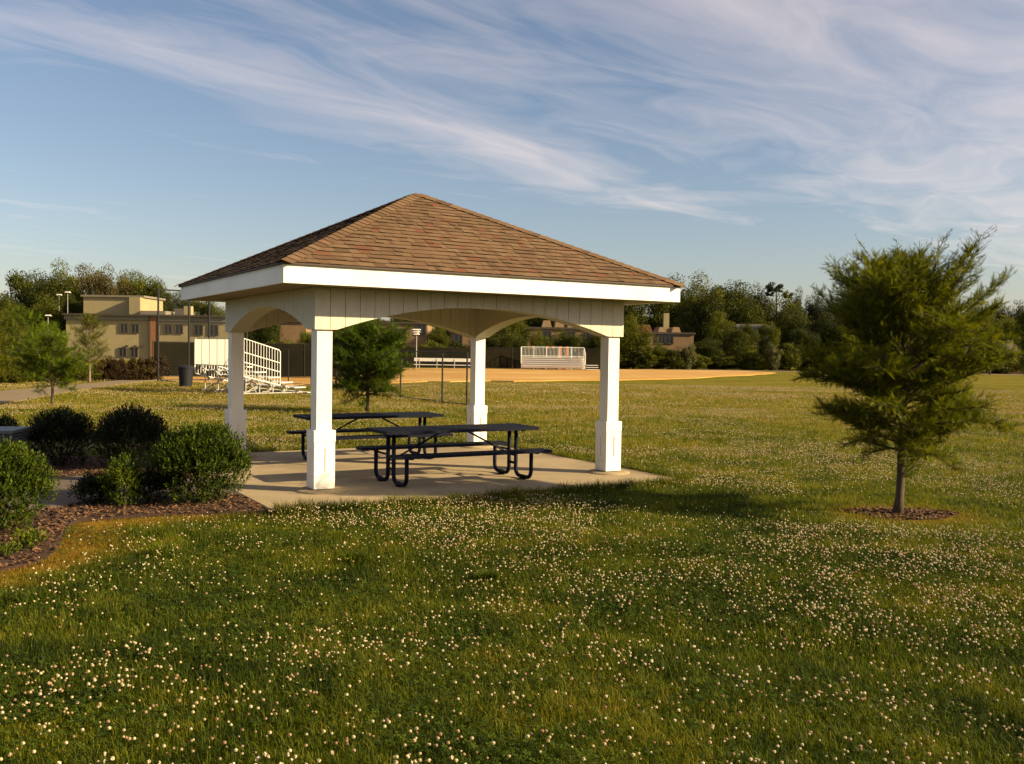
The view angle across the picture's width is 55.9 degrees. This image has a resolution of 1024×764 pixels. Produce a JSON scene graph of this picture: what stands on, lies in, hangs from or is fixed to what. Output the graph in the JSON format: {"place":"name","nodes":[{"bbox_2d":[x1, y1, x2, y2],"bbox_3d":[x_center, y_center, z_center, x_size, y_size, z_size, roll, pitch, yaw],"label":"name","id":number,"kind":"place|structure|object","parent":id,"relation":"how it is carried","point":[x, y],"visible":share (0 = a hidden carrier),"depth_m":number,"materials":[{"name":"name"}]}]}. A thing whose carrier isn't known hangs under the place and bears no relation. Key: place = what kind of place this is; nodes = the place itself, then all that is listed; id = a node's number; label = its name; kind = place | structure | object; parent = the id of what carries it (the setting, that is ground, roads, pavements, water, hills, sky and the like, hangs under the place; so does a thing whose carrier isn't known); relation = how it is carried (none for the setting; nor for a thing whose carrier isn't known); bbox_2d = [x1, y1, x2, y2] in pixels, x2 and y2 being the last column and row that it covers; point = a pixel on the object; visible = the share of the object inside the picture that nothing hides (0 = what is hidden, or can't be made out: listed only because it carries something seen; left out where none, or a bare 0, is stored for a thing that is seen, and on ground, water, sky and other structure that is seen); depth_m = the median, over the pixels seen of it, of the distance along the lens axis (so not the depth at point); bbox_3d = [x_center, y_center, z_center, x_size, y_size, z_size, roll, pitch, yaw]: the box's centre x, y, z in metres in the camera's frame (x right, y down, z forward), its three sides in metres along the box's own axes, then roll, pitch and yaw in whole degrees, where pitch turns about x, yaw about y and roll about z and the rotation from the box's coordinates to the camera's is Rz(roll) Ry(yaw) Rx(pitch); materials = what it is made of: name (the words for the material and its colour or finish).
{"place":"outdoors","nodes":[
{"label":"outdoors","id":0,"kind":"place"},
{"bbox_2d":[0,379,156,404],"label":"park road","id":1,"kind":"structure","parent":0,"point":[6,396],"depth_m":38.60,"materials":[{"name":"grey concrete"}]},
{"bbox_2d":[0,476,239,512],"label":"path","id":2,"kind":"structure","parent":0,"point":[62,499],"depth_m":12.25,"materials":[{"name":"grey concrete"}]},
{"bbox_2d":[152,368,773,385],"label":"infield dirt","id":3,"kind":"structure","parent":0,"point":[513,375],"depth_m":75.33,"materials":[{"name":"soil"}]},
{"bbox_2d":[150,355,170,379],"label":"hedge shrub","id":4,"kind":"object","parent":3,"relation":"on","point":[162,363],"visible":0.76,"depth_m":52.66,"materials":[{"name":"red plant"}]},
{"bbox_2d":[157,289,247,380],"bbox_3d":[-16.801,-2.513,52.807,5.029,4.919,0.481,-1,2,-38],"label":"backstop","id":5,"kind":"object","parent":3,"relation":"on","point":[209,321],"visible":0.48,"depth_m":52.35,"materials":[{"name":"black metal"}]},
{"bbox_2d":[152,341,349,377],"bbox_3d":[-15.782,-1.328,59.246,11.925,2.150,0.059,0,2,-12],"label":"windscreen fence","id":6,"kind":"object","parent":3,"relation":"on","point":[176,357],"visible":0.23,"depth_m":59.36,"materials":[{"name":"fabric"}]},
{"bbox_2d":[213,348,310,384],"bbox_3d":[-13.393,-0.900,51.909,9.539,1.857,0.482,3,3,43],"label":"chain link fence","id":7,"kind":"object","parent":3,"relation":"on","point":[276,363],"visible":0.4,"depth_m":50.60,"materials":[{"name":"black metal"}]},
{"bbox_2d":[521,347,598,369],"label":"bleacher","id":8,"kind":"object","parent":3,"relation":"on","point":[552,362],"visible":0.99,"depth_m":95.99,"materials":[{"name":"white metal"}]},
{"bbox_2d":[250,436,703,516],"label":"grass","id":9,"kind":"structure","parent":0,"point":[571,488],"depth_m":13.10,"materials":[{"name":"green plant"}]},
{"bbox_2d":[0,350,1023,763],"bbox_3d":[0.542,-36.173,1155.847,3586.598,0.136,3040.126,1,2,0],"label":"ground","id":10,"kind":"structure","parent":0,"point":[984,384],"depth_m":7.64,"materials":[{"name":"green plant"}]},
{"bbox_2d":[0,355,31,382],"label":"roadside shrub","id":11,"kind":"object","parent":10,"relation":"on","point":[15,379],"visible":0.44,"depth_m":45.90,"materials":[{"name":"green plant"}]},
{"bbox_2d":[0,294,31,355],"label":"broadleaf tree","id":12,"kind":"object","parent":10,"relation":"on","point":[13,304],"visible":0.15,"depth_m":131.03,"materials":[{"name":"green plant"}]},
{"bbox_2d":[0,301,38,381],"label":"roadside tree","id":13,"kind":"object","parent":10,"relation":"on","point":[2,336],"visible":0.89,"depth_m":44.27,"materials":[{"name":"green plant"}]},
{"bbox_2d":[0,580,48,610],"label":"grass tuft","id":14,"kind":"object","parent":10,"relation":"on","point":[22,598],"visible":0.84,"depth_m":7.12,"materials":[{"name":"green plant"}]},
{"bbox_2d":[1,268,50,316],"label":"broadleaf tree","id":15,"kind":"object","parent":10,"relation":"on","point":[21,284],"visible":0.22,"depth_m":147.25,"materials":[{"name":"green plant"}]},
{"bbox_2d":[0,304,59,366],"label":"roadside tree","id":16,"kind":"object","parent":10,"relation":"on","point":[24,321],"visible":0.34,"depth_m":48.75,"materials":[{"name":"green plant"}]},
{"bbox_2d":[17,291,61,335],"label":"broadleaf tree","id":17,"kind":"object","parent":10,"relation":"on","point":[51,309],"visible":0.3,"depth_m":127.51,"materials":[{"name":"green plant"}]},
{"bbox_2d":[16,321,73,360],"bbox_3d":[-25.786,-1.765,53.112,3.357,3.495,3.530,1,2,0],"label":"roadside tree","id":18,"kind":"object","parent":10,"relation":"on","point":[43,324],"visible":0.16,"depth_m":52.86,"materials":[{"name":"green plant"}]},
{"bbox_2d":[19,273,72,340],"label":"broadleaf tree","id":19,"kind":"object","parent":10,"relation":"on","point":[31,292],"visible":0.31,"depth_m":144.81,"materials":[{"name":"green plant"}]},
{"bbox_2d":[9,328,95,405],"bbox_3d":[-14.165,-0.500,29.808,2.391,2.498,2.466,1,2,0],"label":"bald cypress","id":20,"kind":"object","parent":10,"relation":"on","point":[53,356],"visible":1,"depth_m":29.59,"materials":[{"name":"green plant"}]},
{"bbox_2d":[45,257,83,347],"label":"broadleaf tree","id":21,"kind":"object","parent":10,"relation":"on","point":[64,276],"visible":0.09,"depth_m":148.82,"materials":[{"name":"green plant"}]},
{"bbox_2d":[52,293,82,348],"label":"broadleaf tree","id":22,"kind":"object","parent":10,"relation":"on","point":[74,306],"visible":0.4,"depth_m":125.00,"materials":[{"name":"green plant"}]},
{"bbox_2d":[66,263,107,312],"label":"broadleaf tree","id":23,"kind":"object","parent":10,"relation":"on","point":[86,283],"visible":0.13,"depth_m":150.75,"materials":[{"name":"green plant"}]},
{"bbox_2d":[68,311,112,382],"bbox_3d":[-20.804,-1.718,47.535,2.443,3.564,2.342,1,2,0],"label":"bald cypress","id":24,"kind":"object","parent":10,"relation":"on","point":[89,322],"visible":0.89,"depth_m":47.33,"materials":[{"name":"green plant"}]},
{"bbox_2d":[92,262,119,294],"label":"broadleaf tree","id":25,"kind":"object","parent":10,"relation":"on","point":[103,287],"visible":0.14,"depth_m":146.49,"materials":[{"name":"green plant"}]},
{"bbox_2d":[102,355,122,380],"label":"hedge shrub","id":26,"kind":"object","parent":10,"relation":"on","point":[113,364],"visible":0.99,"depth_m":51.06,"materials":[{"name":"red plant"}]},
{"bbox_2d":[111,270,135,294],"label":"broadleaf tree","id":27,"kind":"object","parent":10,"relation":"on","point":[126,290],"visible":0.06,"depth_m":149.62,"materials":[{"name":"green plant"}]},
{"bbox_2d":[0,453,265,571],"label":"mulch bed","id":28,"kind":"object","parent":10,"relation":"on","point":[46,554],"visible":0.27,"depth_m":10.93,"materials":[{"name":"brown wood"}]},
{"bbox_2d":[0,426,30,450],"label":"louvred box","id":29,"kind":"object","parent":28,"relation":"on","point":[14,433],"visible":0.31,"depth_m":14.35,"materials":[{"name":"grey metal"}]},
{"bbox_2d":[9,527,49,548],"bbox_3d":[-4.500,1.447,8.947,0.318,0.221,0.329,1,2,0],"label":"weed","id":30,"kind":"object","parent":28,"relation":"on","point":[31,538],"visible":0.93,"depth_m":8.93,"materials":[{"name":"green plant"}]},
{"bbox_2d":[0,434,60,530],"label":"round shrub","id":31,"kind":"object","parent":28,"relation":"on","point":[20,470],"visible":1,"depth_m":9.71,"materials":[{"name":"green plant"}]},
{"bbox_2d":[25,405,95,465],"bbox_3d":[-7.067,0.840,15.131,1.105,0.956,1.137,1,2,0],"label":"round shrub","id":32,"kind":"object","parent":28,"relation":"on","point":[70,425],"visible":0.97,"depth_m":14.94,"materials":[{"name":"green plant"}]},
{"bbox_2d":[68,470,118,503],"bbox_3d":[-4.980,1.256,11.538,0.581,0.423,0.538,-1,2,-36],"label":"shrub","id":33,"kind":"object","parent":28,"relation":"on","point":[89,485],"visible":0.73,"depth_m":11.44,"materials":[{"name":"green plant"}]},
{"bbox_2d":[96,452,147,506],"bbox_3d":[-4.590,1.149,11.410,0.585,0.653,0.552,1,2,0],"label":"shrub","id":34,"kind":"object","parent":28,"relation":"on","point":[122,471],"visible":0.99,"depth_m":11.33,"materials":[{"name":"green plant"}]},
{"bbox_2d":[87,402,171,466],"bbox_3d":[-5.889,0.819,14.935,1.181,1.048,1.199,-1,3,-44],"label":"round shrub","id":35,"kind":"object","parent":28,"relation":"on","point":[150,428],"visible":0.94,"depth_m":14.69,"materials":[{"name":"green plant"}]},
{"bbox_2d":[126,464,178,503],"bbox_3d":[-4.343,1.227,11.656,0.666,0.493,0.624,1,2,0],"label":"shrub","id":36,"kind":"object","parent":28,"relation":"on","point":[150,482],"visible":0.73,"depth_m":11.53,"materials":[{"name":"green plant"}]},
{"bbox_2d":[140,418,255,503],"bbox_3d":[-3.802,0.952,11.808,1.331,1.050,1.258,1,2,0],"label":"round shrub","id":37,"kind":"object","parent":28,"relation":"on","point":[203,450],"visible":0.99,"depth_m":11.53,"materials":[{"name":"green plant"}]},
{"bbox_2d":[132,357,150,379],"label":"hedge shrub","id":38,"kind":"object","parent":10,"relation":"on","point":[142,375],"visible":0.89,"depth_m":52.04,"materials":[{"name":"red plant"}]},
{"bbox_2d":[132,274,170,298],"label":"broadleaf tree","id":39,"kind":"object","parent":10,"relation":"on","point":[144,290],"visible":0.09,"depth_m":150.06,"materials":[{"name":"green plant"}]},
{"bbox_2d":[142,540,174,559],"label":"grass tuft","id":40,"kind":"object","parent":10,"relation":"on","point":[154,551],"visible":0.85,"depth_m":8.80,"materials":[{"name":"green plant"}]},
{"bbox_2d":[62,295,254,359],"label":"tan building","id":41,"kind":"structure","parent":10,"relation":"on","point":[131,331],"depth_m":119.90,"materials":[{"name":"tan stucco"},{"name":"glass"}]},
{"bbox_2d":[150,277,177,311],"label":"broadleaf tree","id":42,"kind":"object","parent":10,"relation":"on","point":[166,306],"visible":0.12,"depth_m":145.26,"materials":[{"name":"green plant"}]},
{"bbox_2d":[178,365,193,386],"bbox_3d":[-15.047,-0.271,44.523,0.720,1.030,0.720,1,2,0],"label":"trash bin","id":43,"kind":"object","parent":10,"relation":"on","point":[185,375],"visible":0.94,"depth_m":44.27,"materials":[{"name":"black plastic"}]},
{"bbox_2d":[193,301,224,315],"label":"broadleaf tree","id":44,"kind":"object","parent":10,"relation":"on","point":[213,310],"visible":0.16,"depth_m":148.25,"materials":[{"name":"green plant"}]},
{"bbox_2d":[194,338,310,393],"bbox_3d":[-10.918,-0.708,40.569,3.203,2.236,4.400,-1,3,-43],"label":"bleacher","id":45,"kind":"object","parent":10,"relation":"on","point":[209,352],"visible":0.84,"depth_m":39.77,"materials":[{"name":"white metal"}]},
{"bbox_2d":[251,324,282,343],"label":"broadleaf tree","id":46,"kind":"object","parent":10,"relation":"on","point":[260,335],"visible":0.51,"depth_m":115.15,"materials":[{"name":"green plant"}]},
{"bbox_2d":[279,320,311,343],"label":"brown building","id":47,"kind":"structure","parent":10,"relation":"on","point":[291,330],"depth_m":117.87,"materials":[{"name":"brick"}]},
{"bbox_2d":[336,546,372,565],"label":"grass tuft","id":48,"kind":"object","parent":10,"relation":"on","point":[354,556],"visible":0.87,"depth_m":8.66,"materials":[{"name":"green plant"}]},
{"bbox_2d":[332,319,420,412],"bbox_3d":[-4.270,-0.632,28.878,3.026,3.153,2.873,1,2,0],"label":"bald cypress","id":49,"kind":"object","parent":10,"relation":"on","point":[369,346],"visible":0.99,"depth_m":28.47,"materials":[{"name":"green plant"}]},
{"bbox_2d":[181,342,600,369],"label":"windscreen fence","id":50,"kind":"object","parent":10,"relation":"on","point":[500,357],"visible":0.23,"depth_m":97.69,"materials":[{"name":"black metal"}]},
{"bbox_2d":[332,349,467,404],"bbox_3d":[-5.883,-0.422,40.825,0.204,1.857,17.585,0,2,-29],"label":"chain link fence","id":51,"kind":"object","parent":10,"relation":"on","point":[466,380],"visible":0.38,"depth_m":34.62,"materials":[{"name":"black metal"}]},
{"bbox_2d":[372,321,434,346],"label":"brown building","id":52,"kind":"structure","parent":10,"relation":"on","point":[423,332],"depth_m":121.85,"materials":[{"name":"brick"}]},
{"bbox_2d":[197,445,672,512],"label":"concrete slab","id":53,"kind":"structure","parent":10,"relation":"on","point":[279,476],"depth_m":14.50,"materials":[{"name":"beige concrete"}]},
{"bbox_2d":[286,412,452,459],"bbox_3d":[-2.434,0.934,16.491,2.440,0.766,1.500,0,2,-30],"label":"picnic table","id":54,"kind":"object","parent":53,"relation":"on","point":[383,416],"visible":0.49,"depth_m":16.41,"materials":[{"name":"black metal"}]},
{"bbox_2d":[174,193,683,493],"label":"picnic pavilion","id":55,"kind":"structure","parent":53,"relation":"on","point":[477,278],"depth_m":13.95,"materials":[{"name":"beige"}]},
{"bbox_2d":[356,423,551,486],"bbox_3d":[-0.846,1.038,14.042,2.440,0.766,1.500,0,2,-30],"label":"picnic table","id":56,"kind":"object","parent":53,"relation":"on","point":[439,429],"visible":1,"depth_m":13.88,"materials":[{"name":"black metal"}]},
{"bbox_2d":[427,327,450,347],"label":"broadleaf tree","id":57,"kind":"object","parent":10,"relation":"on","point":[435,334],"visible":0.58,"depth_m":121.10,"materials":[{"name":"green plant"}]},
{"bbox_2d":[465,565,508,584],"bbox_3d":[-0.203,1.629,8.055,0.357,0.132,0.373,0,2,-28],"label":"grass tuft","id":58,"kind":"object","parent":10,"relation":"on","point":[486,575],"visible":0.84,"depth_m":8.08,"materials":[{"name":"green plant"}]},
{"bbox_2d":[493,330,529,348],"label":"broadleaf tree","id":59,"kind":"object","parent":10,"relation":"on","point":[511,341],"visible":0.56,"depth_m":107.26,"materials":[{"name":"green plant"}]},
{"bbox_2d":[0,378,1023,763],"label":"clover","id":60,"kind":"object","parent":10,"relation":"on","point":[440,726],"depth_m":7.33,"materials":[{"name":"green plant"}]},
{"bbox_2d":[508,320,533,347],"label":"broadleaf tree","id":61,"kind":"object","parent":10,"relation":"on","point":[520,329],"visible":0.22,"depth_m":114.85,"materials":[{"name":"green plant"}]},
{"bbox_2d":[528,329,555,348],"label":"broadleaf tree","id":62,"kind":"object","parent":10,"relation":"on","point":[539,341],"visible":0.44,"depth_m":111.42,"materials":[{"name":"green plant"}]},
{"bbox_2d":[526,320,592,348],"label":"brown building","id":63,"kind":"structure","parent":10,"relation":"on","point":[546,328],"depth_m":125.84,"materials":[{"name":"brick"}]},
{"bbox_2d":[563,333,592,349],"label":"broadleaf tree","id":64,"kind":"object","parent":10,"relation":"on","point":[573,340],"visible":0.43,"depth_m":111.33,"materials":[{"name":"green plant"}]},
{"bbox_2d":[619,313,659,368],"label":"broadleaf tree","id":65,"kind":"object","parent":10,"relation":"on","point":[631,337],"visible":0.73,"depth_m":110.74,"materials":[{"name":"green plant"}]},
{"bbox_2d":[631,346,658,368],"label":"shrub","id":66,"kind":"object","parent":10,"relation":"on","point":[643,354],"visible":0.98,"depth_m":108.24,"materials":[{"name":"green plant"}]},
{"bbox_2d":[624,303,676,331],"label":"broadleaf tree","id":67,"kind":"object","parent":10,"relation":"on","point":[641,311],"visible":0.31,"depth_m":147.96,"materials":[{"name":"green plant"}]},
{"bbox_2d":[635,313,695,366],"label":"brown building","id":68,"kind":"structure","parent":10,"relation":"on","point":[674,338],"depth_m":129.88,"materials":[{"name":"brick"}]},
{"bbox_2d":[645,272,686,326],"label":"broadleaf tree","id":69,"kind":"object","parent":10,"relation":"on","point":[674,309],"visible":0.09,"depth_m":155.98,"materials":[{"name":"green plant"}]},
{"bbox_2d":[657,349,687,368],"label":"shrub","id":70,"kind":"object","parent":10,"relation":"on","point":[673,360],"visible":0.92,"depth_m":108.94,"materials":[{"name":"green plant"}]},
{"bbox_2d":[680,343,697,369],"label":"flowering shrub","id":71,"kind":"object","parent":10,"relation":"on","point":[688,352],"visible":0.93,"depth_m":109.15,"materials":[{"name":"green plant"}]},
{"bbox_2d":[675,289,709,352],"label":"broadleaf tree","id":72,"kind":"object","parent":10,"relation":"on","point":[689,317],"visible":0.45,"depth_m":140.81,"materials":[{"name":"green plant"}]},
{"bbox_2d":[669,269,738,327],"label":"broadleaf tree","id":73,"kind":"object","parent":10,"relation":"on","point":[700,292],"visible":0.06,"depth_m":149.37,"materials":[{"name":"green plant"}]},
{"bbox_2d":[692,337,724,368],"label":"broadleaf tree","id":74,"kind":"object","parent":10,"relation":"on","point":[706,348],"visible":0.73,"depth_m":115.27,"materials":[{"name":"green plant"}]},
{"bbox_2d":[686,283,747,343],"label":"broadleaf tree","id":75,"kind":"object","parent":10,"relation":"on","point":[711,309],"visible":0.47,"depth_m":138.54,"materials":[{"name":"green plant"}]},
{"bbox_2d":[698,310,735,354],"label":"broadleaf tree","id":76,"kind":"object","parent":10,"relation":"on","point":[716,332],"visible":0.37,"depth_m":125.19,"materials":[{"name":"green plant"}]},
{"bbox_2d":[717,326,752,358],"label":"broadleaf tree","id":77,"kind":"object","parent":10,"relation":"on","point":[735,342],"visible":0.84,"depth_m":119.02,"materials":[{"name":"green plant"}]},
{"bbox_2d":[709,279,762,320],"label":"broadleaf tree","id":78,"kind":"object","parent":10,"relation":"on","point":[740,295],"visible":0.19,"depth_m":149.80,"materials":[{"name":"green plant"}]},
{"bbox_2d":[732,345,756,369],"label":"shrub","id":79,"kind":"object","parent":10,"relation":"on","point":[742,358],"visible":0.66,"depth_m":113.93,"materials":[{"name":"green plant"}]},
{"bbox_2d":[729,295,766,323],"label":"broadleaf tree","id":80,"kind":"object","parent":10,"relation":"on","point":[751,318],"visible":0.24,"depth_m":136.84,"materials":[{"name":"green plant"}]},
{"bbox_2d":[738,321,759,351],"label":"broadleaf tree","id":81,"kind":"object","parent":10,"relation":"on","point":[750,330],"visible":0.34,"depth_m":121.25,"materials":[{"name":"green plant"}]},
{"bbox_2d":[738,283,775,318],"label":"broadleaf tree","id":82,"kind":"object","parent":10,"relation":"on","point":[761,295],"visible":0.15,"depth_m":148.70,"materials":[{"name":"green plant"}]},
{"bbox_2d":[745,352,768,370],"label":"shrub","id":83,"kind":"object","parent":10,"relation":"on","point":[758,362],"visible":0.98,"depth_m":111.12,"materials":[{"name":"green plant"}]},
{"bbox_2d":[755,321,781,357],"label":"broadleaf tree","id":84,"kind":"object","parent":10,"relation":"on","point":[773,338],"visible":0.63,"depth_m":123.29,"materials":[{"name":"green plant"}]},
{"bbox_2d":[763,342,783,370],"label":"flowering shrub","id":85,"kind":"object","parent":10,"relation":"on","point":[774,355],"visible":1,"depth_m":110.54,"materials":[{"name":"green plant"}]},
{"bbox_2d":[765,282,793,312],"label":"pine tree","id":86,"kind":"object","parent":10,"relation":"on","point":[769,287],"visible":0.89,"depth_m":147.39,"materials":[{"name":"green plant"}]},
{"bbox_2d":[759,288,807,339],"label":"broadleaf tree","id":87,"kind":"object","parent":10,"relation":"on","point":[769,313],"visible":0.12,"depth_m":145.31,"materials":[{"name":"green plant"}]},
{"bbox_2d":[778,342,802,370],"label":"shrub","id":88,"kind":"object","parent":10,"relation":"on","point":[793,360],"visible":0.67,"depth_m":111.72,"materials":[{"name":"green plant"}]},
{"bbox_2d":[772,304,814,368],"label":"broadleaf tree","id":89,"kind":"object","parent":10,"relation":"on","point":[786,317],"visible":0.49,"depth_m":126.69,"materials":[{"name":"green plant"}]},
{"bbox_2d":[788,326,822,348],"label":"broadleaf tree","id":90,"kind":"object","parent":10,"relation":"on","point":[805,337],"visible":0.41,"depth_m":116.99,"materials":[{"name":"green plant"}]},
{"bbox_2d":[803,287,822,332],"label":"broadleaf tree","id":91,"kind":"object","parent":10,"relation":"on","point":[810,309],"visible":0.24,"depth_m":153.32,"materials":[{"name":"green plant"}]},
{"bbox_2d":[811,296,843,335],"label":"broadleaf tree","id":92,"kind":"object","parent":10,"relation":"on","point":[818,314],"visible":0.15,"depth_m":149.16,"materials":[{"name":"green plant"}]},
{"bbox_2d":[812,310,845,351],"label":"broadleaf tree","id":93,"kind":"object","parent":10,"relation":"on","point":[827,330],"visible":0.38,"depth_m":124.42,"materials":[{"name":"green plant"}]},
{"bbox_2d":[842,506,959,519],"bbox_3d":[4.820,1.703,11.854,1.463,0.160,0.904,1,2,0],"label":"mulch bed","id":94,"kind":"object","parent":10,"relation":"on","point":[899,515],"visible":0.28,"depth_m":11.80,"materials":[{"name":"brown wood"}]},
{"bbox_2d":[786,225,1023,513],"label":"bald cypress","id":95,"kind":"object","parent":94,"relation":"on","point":[877,311],"visible":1,"depth_m":11.37,"materials":[{"name":"green plant"}]},
{"bbox_2d":[979,331,1007,374],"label":"broadleaf tree","id":96,"kind":"object","parent":10,"relation":"on","point":[998,346],"visible":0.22,"depth_m":104.99,"materials":[{"name":"green plant"}]},
{"bbox_2d":[991,316,1018,345],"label":"broadleaf tree","id":97,"kind":"object","parent":10,"relation":"on","point":[1008,323],"visible":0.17,"depth_m":124.71,"materials":[{"name":"green plant"}]},
{"bbox_2d":[1013,300,1023,375],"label":"broadleaf tree","id":98,"kind":"object","parent":10,"relation":"on","point":[1021,326],"visible":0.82,"depth_m":62.01,"materials":[{"name":"green plant"}]},
{"bbox_2d":[0,380,1023,542],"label":"grass","id":99,"kind":"structure","parent":0,"point":[767,502],"depth_m":17.98,"materials":[{"name":"green plant"}]},
{"bbox_2d":[0,0,1023,324],"label":"sky","id":100,"kind":"structure","parent":0,"point":[752,142],"materials":[{"name":"blue"}]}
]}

